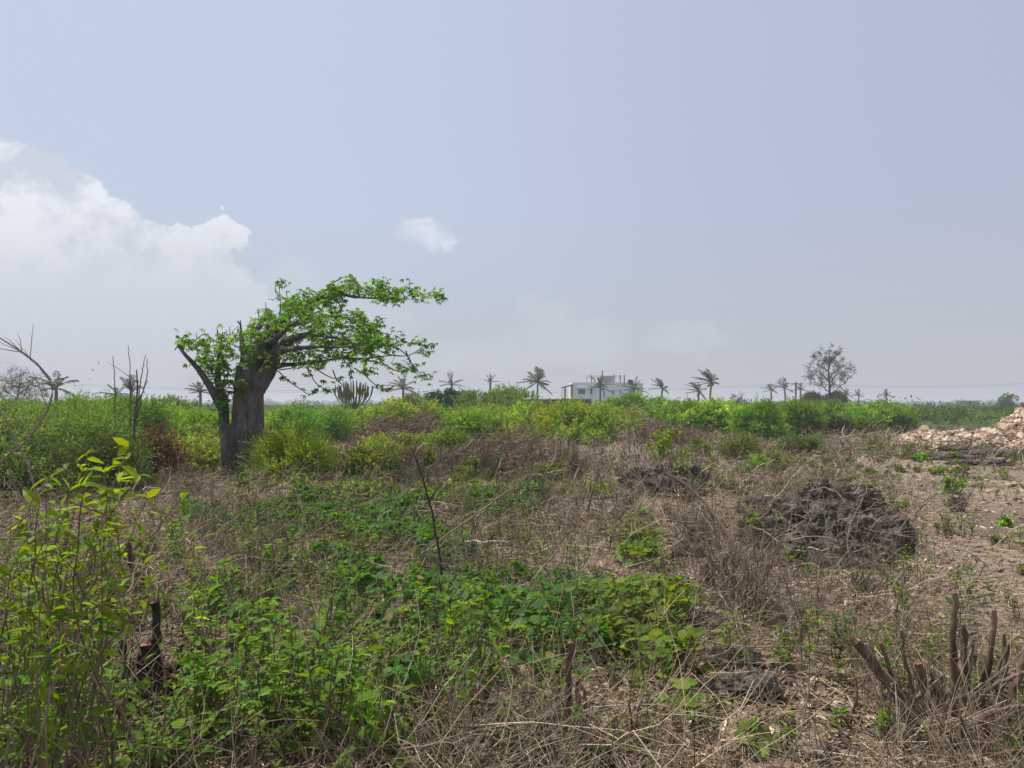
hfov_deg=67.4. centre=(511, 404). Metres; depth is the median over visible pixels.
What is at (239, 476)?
sapling
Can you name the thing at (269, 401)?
tree line
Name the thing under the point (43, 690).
leafy shrub
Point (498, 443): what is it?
brush pile
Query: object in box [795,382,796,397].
utility pole
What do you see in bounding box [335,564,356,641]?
leafy weed
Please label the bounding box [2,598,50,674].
leafy weed
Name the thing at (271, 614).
leafy weed
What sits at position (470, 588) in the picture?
leafy weed
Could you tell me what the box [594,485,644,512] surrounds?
bare shrub
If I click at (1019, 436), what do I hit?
quarry stone
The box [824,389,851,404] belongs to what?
dark round tree
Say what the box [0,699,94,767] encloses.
leafy weed
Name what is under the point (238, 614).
leafy weed
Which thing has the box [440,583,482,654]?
leafy weed
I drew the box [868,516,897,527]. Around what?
bleached stick
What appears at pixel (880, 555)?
bleached stick
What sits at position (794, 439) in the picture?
leafy bush
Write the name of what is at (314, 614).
leafy weed
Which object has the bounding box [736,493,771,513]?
rock
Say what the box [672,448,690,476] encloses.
sapling
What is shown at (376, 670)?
leafy weed
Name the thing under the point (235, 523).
bare shrub
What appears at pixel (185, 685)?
leafy weed
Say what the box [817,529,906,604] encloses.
bare shrub
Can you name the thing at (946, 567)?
bleached stick
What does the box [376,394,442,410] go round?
leafy bush
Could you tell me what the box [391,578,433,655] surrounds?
leafy weed
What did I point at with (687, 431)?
leafy bush
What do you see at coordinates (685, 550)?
rock
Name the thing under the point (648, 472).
rock
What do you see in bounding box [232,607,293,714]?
leafy weed
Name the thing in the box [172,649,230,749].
leafy weed
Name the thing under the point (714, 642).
bare stick
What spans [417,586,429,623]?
leafy weed
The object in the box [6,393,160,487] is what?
bush
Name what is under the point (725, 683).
rock
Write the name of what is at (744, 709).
bark chips
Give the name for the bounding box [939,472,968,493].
plant
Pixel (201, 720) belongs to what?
sapling
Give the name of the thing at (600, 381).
coconut palm
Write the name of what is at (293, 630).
leafy weed
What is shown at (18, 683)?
leafy weed
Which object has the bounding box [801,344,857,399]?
airy tree
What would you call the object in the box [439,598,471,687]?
leafy weed
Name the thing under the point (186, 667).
leafy weed
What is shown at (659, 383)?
coconut palm
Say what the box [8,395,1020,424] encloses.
distant scrub
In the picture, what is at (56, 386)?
coconut palm
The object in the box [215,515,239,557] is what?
leafy weed
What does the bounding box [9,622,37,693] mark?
leafy weed
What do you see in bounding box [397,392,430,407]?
leafy bush
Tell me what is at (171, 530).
sapling
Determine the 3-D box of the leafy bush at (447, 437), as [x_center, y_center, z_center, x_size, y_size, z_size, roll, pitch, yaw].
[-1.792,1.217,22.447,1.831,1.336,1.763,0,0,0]
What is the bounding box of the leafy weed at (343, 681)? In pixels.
[304,608,366,734]
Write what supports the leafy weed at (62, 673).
on the ground at (988, 516)
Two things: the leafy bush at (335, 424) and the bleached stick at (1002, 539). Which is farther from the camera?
the leafy bush at (335, 424)
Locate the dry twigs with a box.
[0,396,1023,767]
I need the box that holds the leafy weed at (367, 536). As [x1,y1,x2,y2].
[353,528,378,555]
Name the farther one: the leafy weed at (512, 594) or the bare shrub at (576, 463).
the bare shrub at (576, 463)
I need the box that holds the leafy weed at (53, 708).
[2,706,64,764]
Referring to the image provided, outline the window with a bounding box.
[577,388,585,394]
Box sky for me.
[0,0,1023,404]
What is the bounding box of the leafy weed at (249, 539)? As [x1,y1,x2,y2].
[234,526,259,560]
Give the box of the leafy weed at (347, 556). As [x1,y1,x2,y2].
[336,540,355,574]
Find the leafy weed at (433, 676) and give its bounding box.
[402,660,436,710]
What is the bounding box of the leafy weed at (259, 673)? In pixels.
[250,617,309,739]
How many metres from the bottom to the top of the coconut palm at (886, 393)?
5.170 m
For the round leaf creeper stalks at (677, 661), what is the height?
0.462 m
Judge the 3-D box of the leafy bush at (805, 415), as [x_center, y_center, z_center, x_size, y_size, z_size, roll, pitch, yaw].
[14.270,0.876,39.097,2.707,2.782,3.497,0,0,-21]
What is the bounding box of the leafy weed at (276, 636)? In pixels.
[261,627,315,704]
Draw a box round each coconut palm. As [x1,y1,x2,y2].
[29,367,80,402]
[93,384,127,396]
[120,374,144,394]
[184,381,208,406]
[383,374,415,398]
[439,371,464,389]
[486,375,499,389]
[517,366,552,398]
[587,375,615,402]
[622,377,648,393]
[648,378,668,396]
[684,381,706,404]
[685,368,718,397]
[760,384,776,399]
[769,377,793,399]
[790,382,808,396]
[839,387,853,398]
[851,389,863,403]
[878,389,891,401]
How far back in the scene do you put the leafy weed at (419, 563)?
7.14 m
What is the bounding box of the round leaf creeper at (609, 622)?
[564,508,779,758]
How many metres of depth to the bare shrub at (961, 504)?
11.24 m
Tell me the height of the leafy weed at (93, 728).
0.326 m
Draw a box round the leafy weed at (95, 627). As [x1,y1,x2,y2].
[69,619,118,678]
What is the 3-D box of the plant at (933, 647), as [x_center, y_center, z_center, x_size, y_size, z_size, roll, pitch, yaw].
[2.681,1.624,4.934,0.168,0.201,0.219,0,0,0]
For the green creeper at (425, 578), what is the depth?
6.34 m
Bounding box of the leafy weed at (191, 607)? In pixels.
[176,569,209,649]
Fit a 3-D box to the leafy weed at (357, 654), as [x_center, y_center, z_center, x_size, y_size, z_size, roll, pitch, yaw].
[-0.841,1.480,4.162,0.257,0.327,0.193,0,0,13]
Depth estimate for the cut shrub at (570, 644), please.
3.52 m
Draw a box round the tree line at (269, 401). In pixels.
[0,397,1018,405]
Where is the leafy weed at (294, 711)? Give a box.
[281,685,318,745]
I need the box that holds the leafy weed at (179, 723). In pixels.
[107,715,193,767]
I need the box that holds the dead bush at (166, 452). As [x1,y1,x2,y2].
[122,416,208,484]
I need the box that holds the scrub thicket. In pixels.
[0,385,1019,512]
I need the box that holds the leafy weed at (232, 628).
[217,620,242,654]
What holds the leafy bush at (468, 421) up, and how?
on the ground at (988, 516)
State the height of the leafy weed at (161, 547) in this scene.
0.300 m
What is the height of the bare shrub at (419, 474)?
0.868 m
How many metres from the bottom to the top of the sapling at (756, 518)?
0.490 m
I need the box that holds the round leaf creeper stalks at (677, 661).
[569,515,777,759]
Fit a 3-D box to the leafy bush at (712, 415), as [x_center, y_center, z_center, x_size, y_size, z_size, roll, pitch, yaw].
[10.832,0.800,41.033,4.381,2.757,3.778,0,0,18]
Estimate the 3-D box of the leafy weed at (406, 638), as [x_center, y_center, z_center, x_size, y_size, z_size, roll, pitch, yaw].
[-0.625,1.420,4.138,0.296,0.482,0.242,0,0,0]
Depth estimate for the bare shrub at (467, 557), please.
6.98 m
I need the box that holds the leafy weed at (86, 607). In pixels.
[64,592,107,628]
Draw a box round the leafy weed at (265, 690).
[257,605,336,742]
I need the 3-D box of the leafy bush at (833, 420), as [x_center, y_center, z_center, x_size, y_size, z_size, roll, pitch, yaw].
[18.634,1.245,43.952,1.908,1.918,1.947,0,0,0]
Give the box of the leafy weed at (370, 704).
[335,682,382,741]
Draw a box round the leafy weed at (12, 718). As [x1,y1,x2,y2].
[0,696,28,747]
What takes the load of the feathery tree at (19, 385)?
on the ground at (988, 516)
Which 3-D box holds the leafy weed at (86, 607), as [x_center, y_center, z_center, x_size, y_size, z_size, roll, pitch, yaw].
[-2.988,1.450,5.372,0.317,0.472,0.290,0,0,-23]
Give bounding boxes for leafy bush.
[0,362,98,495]
[2,384,156,438]
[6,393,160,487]
[84,384,181,436]
[145,393,231,436]
[156,393,205,411]
[168,441,220,475]
[235,418,350,484]
[264,396,359,443]
[318,437,407,481]
[324,401,382,427]
[362,436,386,449]
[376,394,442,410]
[390,436,442,461]
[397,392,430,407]
[420,424,477,452]
[422,388,476,410]
[429,400,517,440]
[449,381,544,418]
[531,403,561,432]
[565,395,607,418]
[605,389,658,420]
[607,399,665,429]
[644,395,680,405]
[675,394,745,435]
[721,392,791,439]
[746,448,808,471]
[775,395,833,437]
[775,426,829,454]
[808,394,863,432]
[822,410,857,434]
[841,435,927,458]
[864,399,901,407]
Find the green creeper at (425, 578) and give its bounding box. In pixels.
[34,478,628,724]
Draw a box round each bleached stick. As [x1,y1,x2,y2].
[750,525,787,548]
[789,562,830,592]
[790,536,828,540]
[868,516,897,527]
[870,553,892,566]
[871,517,893,541]
[915,535,920,589]
[930,562,967,583]
[940,548,988,566]
[960,601,1007,603]
[992,582,1023,603]
[997,524,1023,543]
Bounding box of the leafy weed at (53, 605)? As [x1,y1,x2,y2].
[36,586,88,651]
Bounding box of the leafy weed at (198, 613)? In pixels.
[179,574,226,664]
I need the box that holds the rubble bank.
[913,419,1022,449]
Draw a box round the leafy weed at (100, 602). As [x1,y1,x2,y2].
[93,588,115,621]
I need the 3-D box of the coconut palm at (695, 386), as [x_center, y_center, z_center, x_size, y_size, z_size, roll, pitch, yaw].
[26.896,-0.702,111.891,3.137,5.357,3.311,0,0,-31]
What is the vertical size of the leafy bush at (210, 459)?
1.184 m
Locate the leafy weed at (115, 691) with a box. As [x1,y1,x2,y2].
[102,668,137,744]
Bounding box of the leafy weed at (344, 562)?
[324,555,350,592]
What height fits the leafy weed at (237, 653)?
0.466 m
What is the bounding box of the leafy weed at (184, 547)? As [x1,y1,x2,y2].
[165,523,196,576]
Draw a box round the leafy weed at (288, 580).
[275,574,295,607]
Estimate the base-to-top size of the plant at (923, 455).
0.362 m
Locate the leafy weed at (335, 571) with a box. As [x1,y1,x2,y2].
[312,568,341,639]
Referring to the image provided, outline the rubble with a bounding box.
[885,407,1023,449]
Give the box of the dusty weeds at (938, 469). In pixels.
[660,434,1023,608]
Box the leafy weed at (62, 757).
[48,729,94,767]
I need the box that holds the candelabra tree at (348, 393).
[332,380,373,413]
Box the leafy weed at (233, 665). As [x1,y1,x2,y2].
[182,636,259,760]
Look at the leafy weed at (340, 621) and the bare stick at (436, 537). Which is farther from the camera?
the bare stick at (436, 537)
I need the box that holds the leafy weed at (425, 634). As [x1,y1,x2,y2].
[388,629,436,654]
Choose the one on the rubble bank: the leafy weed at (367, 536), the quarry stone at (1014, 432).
the quarry stone at (1014, 432)
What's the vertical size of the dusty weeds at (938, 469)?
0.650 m
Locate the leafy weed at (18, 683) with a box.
[8,625,34,741]
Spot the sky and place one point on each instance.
(667, 191)
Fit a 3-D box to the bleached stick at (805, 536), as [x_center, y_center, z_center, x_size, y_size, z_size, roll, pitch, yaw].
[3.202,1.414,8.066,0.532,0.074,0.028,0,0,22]
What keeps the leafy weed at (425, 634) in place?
on the ground at (988, 516)
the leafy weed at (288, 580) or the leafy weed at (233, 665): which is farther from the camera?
the leafy weed at (288, 580)
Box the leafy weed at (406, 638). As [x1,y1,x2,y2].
[370,622,422,703]
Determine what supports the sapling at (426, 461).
on the ground at (988, 516)
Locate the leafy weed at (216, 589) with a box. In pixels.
[206,574,227,607]
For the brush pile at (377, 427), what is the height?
2.736 m
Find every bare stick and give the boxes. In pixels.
[0,409,39,503]
[109,363,147,463]
[112,356,117,459]
[128,346,130,443]
[134,354,145,428]
[136,359,147,417]
[407,438,442,591]
[418,476,525,557]
[528,538,567,585]
[598,565,627,576]
[633,409,651,434]
[665,472,796,633]
[699,639,844,647]
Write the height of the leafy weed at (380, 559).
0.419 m
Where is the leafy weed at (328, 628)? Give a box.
[297,596,354,671]
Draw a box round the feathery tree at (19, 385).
[0,363,53,403]
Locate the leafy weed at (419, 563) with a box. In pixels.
[402,558,424,582]
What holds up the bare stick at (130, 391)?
on the ground at (988, 516)
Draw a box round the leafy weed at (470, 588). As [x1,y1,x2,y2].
[461,557,496,639]
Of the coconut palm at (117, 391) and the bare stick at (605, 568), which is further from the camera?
the coconut palm at (117, 391)
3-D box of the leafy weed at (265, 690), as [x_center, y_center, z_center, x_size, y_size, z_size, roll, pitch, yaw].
[-0.993,1.306,3.592,0.347,0.658,0.380,0,0,0]
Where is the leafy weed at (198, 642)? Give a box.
[188,612,225,669]
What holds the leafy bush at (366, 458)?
on the ground at (988, 516)
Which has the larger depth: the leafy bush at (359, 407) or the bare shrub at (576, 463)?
the leafy bush at (359, 407)
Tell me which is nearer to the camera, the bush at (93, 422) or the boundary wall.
the bush at (93, 422)
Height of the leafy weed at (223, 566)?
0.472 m
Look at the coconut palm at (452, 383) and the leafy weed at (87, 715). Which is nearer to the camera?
the leafy weed at (87, 715)
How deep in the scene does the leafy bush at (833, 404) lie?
45.52 m
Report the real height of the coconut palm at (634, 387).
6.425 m
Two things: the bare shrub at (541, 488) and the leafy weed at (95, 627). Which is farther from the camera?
the bare shrub at (541, 488)
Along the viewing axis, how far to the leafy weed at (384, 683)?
3.70 m
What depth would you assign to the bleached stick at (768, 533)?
7.81 m
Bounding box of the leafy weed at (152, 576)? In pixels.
[133,551,171,611]
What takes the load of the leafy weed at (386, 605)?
on the ground at (988, 516)
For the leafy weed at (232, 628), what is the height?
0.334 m
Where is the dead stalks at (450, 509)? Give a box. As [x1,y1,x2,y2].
[103,419,934,629]
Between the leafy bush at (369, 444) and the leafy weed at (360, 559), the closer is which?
the leafy weed at (360, 559)
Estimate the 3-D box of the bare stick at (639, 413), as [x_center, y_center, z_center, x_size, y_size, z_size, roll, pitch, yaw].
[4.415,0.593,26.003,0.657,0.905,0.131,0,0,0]
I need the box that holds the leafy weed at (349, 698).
[306,644,374,762]
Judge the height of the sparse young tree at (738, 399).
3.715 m
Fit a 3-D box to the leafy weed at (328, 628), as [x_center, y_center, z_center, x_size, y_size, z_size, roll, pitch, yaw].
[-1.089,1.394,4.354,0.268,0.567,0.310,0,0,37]
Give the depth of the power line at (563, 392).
120.60 m
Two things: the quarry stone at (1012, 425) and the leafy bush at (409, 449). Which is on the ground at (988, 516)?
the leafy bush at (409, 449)
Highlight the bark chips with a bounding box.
[0,491,1023,767]
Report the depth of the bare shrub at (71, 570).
5.91 m
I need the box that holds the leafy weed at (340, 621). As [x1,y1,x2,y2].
[323,611,368,656]
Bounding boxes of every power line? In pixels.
[66,383,1022,391]
[74,385,1012,393]
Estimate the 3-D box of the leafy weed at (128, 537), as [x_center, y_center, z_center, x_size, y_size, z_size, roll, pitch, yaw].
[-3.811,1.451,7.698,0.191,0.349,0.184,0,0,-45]
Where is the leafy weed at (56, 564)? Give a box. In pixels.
[47,550,65,581]
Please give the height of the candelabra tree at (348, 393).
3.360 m
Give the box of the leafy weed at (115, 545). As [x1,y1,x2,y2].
[88,543,123,613]
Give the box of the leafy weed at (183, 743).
[162,710,228,767]
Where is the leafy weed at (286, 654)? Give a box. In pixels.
[275,643,316,696]
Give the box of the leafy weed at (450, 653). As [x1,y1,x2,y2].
[432,630,456,672]
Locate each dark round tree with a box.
[800,390,826,402]
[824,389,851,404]
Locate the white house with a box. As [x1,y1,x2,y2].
[561,371,642,406]
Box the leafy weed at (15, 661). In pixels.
[5,659,21,707]
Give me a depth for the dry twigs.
5.05 m
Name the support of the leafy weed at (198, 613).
on the ground at (988, 516)
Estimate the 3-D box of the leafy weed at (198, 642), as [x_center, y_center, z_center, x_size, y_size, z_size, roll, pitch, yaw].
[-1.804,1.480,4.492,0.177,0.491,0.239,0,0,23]
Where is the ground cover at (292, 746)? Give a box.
[0,444,1023,767]
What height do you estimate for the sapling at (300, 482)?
0.643 m
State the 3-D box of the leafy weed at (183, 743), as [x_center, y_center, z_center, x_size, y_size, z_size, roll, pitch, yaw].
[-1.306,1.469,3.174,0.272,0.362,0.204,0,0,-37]
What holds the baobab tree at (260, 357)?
on the ground at (988, 516)
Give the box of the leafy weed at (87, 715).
[57,688,101,762]
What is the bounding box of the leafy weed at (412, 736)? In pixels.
[370,728,418,767]
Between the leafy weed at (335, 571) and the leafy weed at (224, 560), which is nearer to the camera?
the leafy weed at (335, 571)
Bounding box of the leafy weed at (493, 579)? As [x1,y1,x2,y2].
[480,569,503,587]
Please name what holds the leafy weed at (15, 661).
on the ground at (988, 516)
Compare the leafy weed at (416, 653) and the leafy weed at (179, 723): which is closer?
the leafy weed at (179, 723)
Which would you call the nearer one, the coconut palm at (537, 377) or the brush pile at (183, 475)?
the brush pile at (183, 475)
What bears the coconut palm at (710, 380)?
on the ground at (988, 516)
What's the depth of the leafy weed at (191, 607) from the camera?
5.18 m
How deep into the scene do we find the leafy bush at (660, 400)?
54.27 m
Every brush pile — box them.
[136,449,226,494]
[347,389,464,449]
[420,418,463,451]
[432,402,603,482]
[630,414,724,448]
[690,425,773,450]
[855,415,897,431]
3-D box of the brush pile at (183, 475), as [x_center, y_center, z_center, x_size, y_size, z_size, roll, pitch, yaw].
[-6.107,1.409,14.004,1.653,1.193,2.313,0,0,0]
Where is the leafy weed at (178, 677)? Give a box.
[168,648,219,705]
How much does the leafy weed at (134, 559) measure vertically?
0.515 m
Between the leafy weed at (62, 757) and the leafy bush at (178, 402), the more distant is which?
the leafy bush at (178, 402)
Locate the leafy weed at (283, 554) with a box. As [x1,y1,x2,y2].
[274,551,295,578]
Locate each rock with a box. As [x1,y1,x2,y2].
[617,462,709,496]
[623,591,708,636]
[669,540,704,557]
[697,611,729,629]
[704,645,784,706]
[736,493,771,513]
[785,739,839,766]
[907,451,1014,465]
[926,444,1023,456]
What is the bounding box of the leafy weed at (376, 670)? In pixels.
[367,666,400,712]
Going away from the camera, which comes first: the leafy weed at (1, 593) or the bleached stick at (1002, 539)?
the leafy weed at (1, 593)
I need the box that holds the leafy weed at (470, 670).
[444,639,475,756]
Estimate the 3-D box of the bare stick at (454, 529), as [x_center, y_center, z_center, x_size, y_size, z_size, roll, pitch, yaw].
[-0.389,1.103,7.527,1.062,0.797,0.037,0,0,0]
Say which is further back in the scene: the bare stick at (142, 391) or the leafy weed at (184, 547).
the bare stick at (142, 391)
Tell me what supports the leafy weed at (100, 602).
on the ground at (988, 516)
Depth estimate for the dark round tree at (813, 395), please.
109.39 m
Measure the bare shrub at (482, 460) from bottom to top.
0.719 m
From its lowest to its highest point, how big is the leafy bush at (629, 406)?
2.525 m
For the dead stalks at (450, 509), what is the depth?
9.14 m
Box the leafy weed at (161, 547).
[155,539,172,560]
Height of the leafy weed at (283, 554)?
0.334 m
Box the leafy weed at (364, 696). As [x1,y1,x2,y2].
[336,684,416,767]
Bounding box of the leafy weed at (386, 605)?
[367,600,392,630]
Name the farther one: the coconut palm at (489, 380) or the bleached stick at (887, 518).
the coconut palm at (489, 380)
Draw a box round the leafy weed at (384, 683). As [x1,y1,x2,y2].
[352,671,389,732]
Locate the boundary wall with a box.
[529,399,590,405]
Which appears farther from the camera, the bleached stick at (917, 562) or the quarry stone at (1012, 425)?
the quarry stone at (1012, 425)
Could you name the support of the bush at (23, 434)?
on the ground at (988, 516)
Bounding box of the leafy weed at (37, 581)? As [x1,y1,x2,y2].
[14,561,56,625]
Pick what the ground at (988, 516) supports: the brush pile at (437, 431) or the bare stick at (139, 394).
the brush pile at (437, 431)
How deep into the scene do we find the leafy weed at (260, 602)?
5.01 m
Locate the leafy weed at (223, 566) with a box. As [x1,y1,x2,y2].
[218,562,257,603]
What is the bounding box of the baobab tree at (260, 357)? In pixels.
[172,274,447,477]
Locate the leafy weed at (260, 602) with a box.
[237,584,290,649]
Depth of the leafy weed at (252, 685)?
3.61 m
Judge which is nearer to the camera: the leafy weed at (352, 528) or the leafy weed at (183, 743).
the leafy weed at (183, 743)
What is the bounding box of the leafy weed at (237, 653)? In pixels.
[223,632,261,695]
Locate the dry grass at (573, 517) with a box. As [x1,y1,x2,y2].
[0,426,1023,585]
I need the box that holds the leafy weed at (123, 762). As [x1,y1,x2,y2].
[74,741,157,767]
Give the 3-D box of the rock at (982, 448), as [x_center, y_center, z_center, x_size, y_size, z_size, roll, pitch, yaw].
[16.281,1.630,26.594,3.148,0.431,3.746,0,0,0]
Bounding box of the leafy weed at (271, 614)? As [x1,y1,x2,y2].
[244,597,288,665]
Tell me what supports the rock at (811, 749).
on the ground at (988, 516)
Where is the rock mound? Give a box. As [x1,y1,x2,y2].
[738,477,917,569]
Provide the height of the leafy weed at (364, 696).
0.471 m
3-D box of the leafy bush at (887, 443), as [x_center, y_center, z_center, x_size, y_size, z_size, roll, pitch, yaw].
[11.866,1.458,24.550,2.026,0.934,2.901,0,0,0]
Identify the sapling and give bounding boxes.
[141,515,192,566]
[165,710,209,756]
[231,469,259,491]
[259,531,312,581]
[288,471,313,509]
[418,451,436,473]
[575,725,605,766]
[646,421,673,467]
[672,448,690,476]
[700,693,732,724]
[746,507,783,540]
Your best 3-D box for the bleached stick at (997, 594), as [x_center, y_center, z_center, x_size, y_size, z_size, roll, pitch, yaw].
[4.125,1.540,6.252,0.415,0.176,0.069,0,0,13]
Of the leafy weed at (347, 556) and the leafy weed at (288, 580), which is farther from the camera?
the leafy weed at (347, 556)
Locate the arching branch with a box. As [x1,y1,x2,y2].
[0,331,52,462]
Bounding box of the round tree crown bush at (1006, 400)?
[991,392,1019,408]
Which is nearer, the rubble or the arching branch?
the arching branch
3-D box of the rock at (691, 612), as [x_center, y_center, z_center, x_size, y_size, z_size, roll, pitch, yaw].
[1.166,1.695,6.080,0.688,0.400,1.248,0,0,0]
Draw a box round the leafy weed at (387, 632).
[357,624,392,652]
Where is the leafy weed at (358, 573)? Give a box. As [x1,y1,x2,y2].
[347,570,382,612]
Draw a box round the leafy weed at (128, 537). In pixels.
[124,532,136,555]
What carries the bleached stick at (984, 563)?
on the ground at (988, 516)
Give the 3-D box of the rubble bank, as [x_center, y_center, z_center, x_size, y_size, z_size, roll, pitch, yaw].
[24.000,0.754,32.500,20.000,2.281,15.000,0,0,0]
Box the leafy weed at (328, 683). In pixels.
[297,630,356,758]
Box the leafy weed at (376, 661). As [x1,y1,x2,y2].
[344,635,400,690]
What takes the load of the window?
in the white house
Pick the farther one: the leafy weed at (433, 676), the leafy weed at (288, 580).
the leafy weed at (288, 580)
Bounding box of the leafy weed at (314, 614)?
[302,581,332,651]
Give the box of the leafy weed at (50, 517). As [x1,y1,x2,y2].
[33,507,58,542]
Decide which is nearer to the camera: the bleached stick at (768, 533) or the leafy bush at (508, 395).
the bleached stick at (768, 533)
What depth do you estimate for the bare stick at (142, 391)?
13.49 m
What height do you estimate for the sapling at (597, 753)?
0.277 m
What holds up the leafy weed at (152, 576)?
on the ground at (988, 516)
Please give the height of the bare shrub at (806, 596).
0.764 m
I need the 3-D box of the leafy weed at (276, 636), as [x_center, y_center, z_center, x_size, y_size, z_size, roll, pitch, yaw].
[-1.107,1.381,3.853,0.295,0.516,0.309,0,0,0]
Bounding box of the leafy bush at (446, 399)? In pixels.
[422,388,476,410]
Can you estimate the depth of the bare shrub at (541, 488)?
11.28 m
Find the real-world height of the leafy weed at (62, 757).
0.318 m
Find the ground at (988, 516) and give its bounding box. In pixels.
[0,406,1023,767]
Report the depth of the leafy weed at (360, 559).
7.18 m
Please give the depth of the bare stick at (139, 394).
13.39 m
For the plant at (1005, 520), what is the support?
on the ground at (988, 516)
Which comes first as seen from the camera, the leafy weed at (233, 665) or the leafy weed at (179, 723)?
the leafy weed at (179, 723)
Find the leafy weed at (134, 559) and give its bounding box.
[105,538,145,592]
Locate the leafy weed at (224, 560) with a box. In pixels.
[210,557,242,588]
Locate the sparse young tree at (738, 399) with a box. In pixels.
[729,390,746,403]
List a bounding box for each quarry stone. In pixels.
[992,442,1002,448]
[1005,430,1016,435]
[1006,423,1015,428]
[1017,433,1022,440]
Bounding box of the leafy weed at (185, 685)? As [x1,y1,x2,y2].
[125,679,196,764]
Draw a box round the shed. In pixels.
[956,401,977,404]
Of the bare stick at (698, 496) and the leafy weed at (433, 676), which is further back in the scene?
the bare stick at (698, 496)
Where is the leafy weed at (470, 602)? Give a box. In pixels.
[414,582,478,665]
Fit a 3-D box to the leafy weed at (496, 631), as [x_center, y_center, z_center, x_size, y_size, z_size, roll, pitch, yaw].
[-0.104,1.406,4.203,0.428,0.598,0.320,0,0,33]
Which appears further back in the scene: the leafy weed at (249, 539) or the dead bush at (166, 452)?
the dead bush at (166, 452)
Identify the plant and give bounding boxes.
[743,454,772,472]
[908,452,930,461]
[911,642,944,664]
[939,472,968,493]
[996,515,1015,526]
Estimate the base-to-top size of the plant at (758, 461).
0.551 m
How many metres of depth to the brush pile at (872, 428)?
47.67 m
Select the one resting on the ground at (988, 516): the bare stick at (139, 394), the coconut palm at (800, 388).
the coconut palm at (800, 388)
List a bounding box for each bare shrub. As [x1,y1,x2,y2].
[0,493,169,613]
[170,495,243,550]
[236,519,313,574]
[394,454,452,487]
[425,501,526,591]
[472,442,505,474]
[526,466,587,512]
[558,440,599,476]
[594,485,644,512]
[647,550,762,605]
[666,488,721,543]
[672,508,837,617]
[747,548,851,639]
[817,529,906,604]
[930,473,981,512]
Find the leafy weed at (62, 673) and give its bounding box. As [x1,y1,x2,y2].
[29,642,91,734]
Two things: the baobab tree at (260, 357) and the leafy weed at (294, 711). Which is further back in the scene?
the baobab tree at (260, 357)
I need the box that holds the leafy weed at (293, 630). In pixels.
[273,616,317,664]
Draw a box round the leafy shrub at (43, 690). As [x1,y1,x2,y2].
[0,437,254,767]
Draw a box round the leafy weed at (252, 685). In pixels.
[192,649,257,747]
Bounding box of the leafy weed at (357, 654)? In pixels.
[336,645,377,685]
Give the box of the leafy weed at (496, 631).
[455,604,524,709]
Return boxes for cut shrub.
[58,595,265,732]
[97,538,167,602]
[460,638,676,767]
[774,589,1023,767]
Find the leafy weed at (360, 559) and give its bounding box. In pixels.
[352,549,373,570]
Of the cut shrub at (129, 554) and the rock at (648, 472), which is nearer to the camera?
the cut shrub at (129, 554)
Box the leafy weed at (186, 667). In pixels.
[183,652,233,729]
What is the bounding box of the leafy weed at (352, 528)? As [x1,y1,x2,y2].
[340,516,363,546]
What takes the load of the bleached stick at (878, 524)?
on the rock mound
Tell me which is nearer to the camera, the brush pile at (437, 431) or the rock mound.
the rock mound
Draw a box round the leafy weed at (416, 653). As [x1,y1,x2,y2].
[412,639,451,736]
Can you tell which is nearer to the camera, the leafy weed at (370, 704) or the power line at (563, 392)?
the leafy weed at (370, 704)
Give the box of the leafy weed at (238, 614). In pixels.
[230,602,250,627]
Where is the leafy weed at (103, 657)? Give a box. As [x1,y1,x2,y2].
[85,640,106,676]
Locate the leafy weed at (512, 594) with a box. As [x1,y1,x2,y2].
[479,586,520,663]
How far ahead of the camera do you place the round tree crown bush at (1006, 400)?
148.96 m
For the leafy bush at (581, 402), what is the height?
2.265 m
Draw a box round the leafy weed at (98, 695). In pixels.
[71,670,120,725]
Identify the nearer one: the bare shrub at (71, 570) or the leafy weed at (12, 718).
the leafy weed at (12, 718)
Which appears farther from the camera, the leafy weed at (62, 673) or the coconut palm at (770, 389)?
the coconut palm at (770, 389)
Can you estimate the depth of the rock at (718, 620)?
5.93 m
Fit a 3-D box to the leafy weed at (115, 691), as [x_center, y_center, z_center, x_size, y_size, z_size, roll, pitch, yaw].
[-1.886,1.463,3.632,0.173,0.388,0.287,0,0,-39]
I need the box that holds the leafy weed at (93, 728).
[81,693,110,761]
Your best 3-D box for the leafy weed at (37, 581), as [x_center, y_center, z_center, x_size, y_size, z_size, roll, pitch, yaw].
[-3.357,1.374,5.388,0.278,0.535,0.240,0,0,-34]
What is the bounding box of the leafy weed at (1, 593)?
[0,556,35,623]
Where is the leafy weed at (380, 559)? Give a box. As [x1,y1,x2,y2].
[371,544,389,581]
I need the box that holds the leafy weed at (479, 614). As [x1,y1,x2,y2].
[458,605,497,722]
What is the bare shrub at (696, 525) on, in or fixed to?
on the ground at (988, 516)
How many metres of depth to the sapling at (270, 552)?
6.98 m

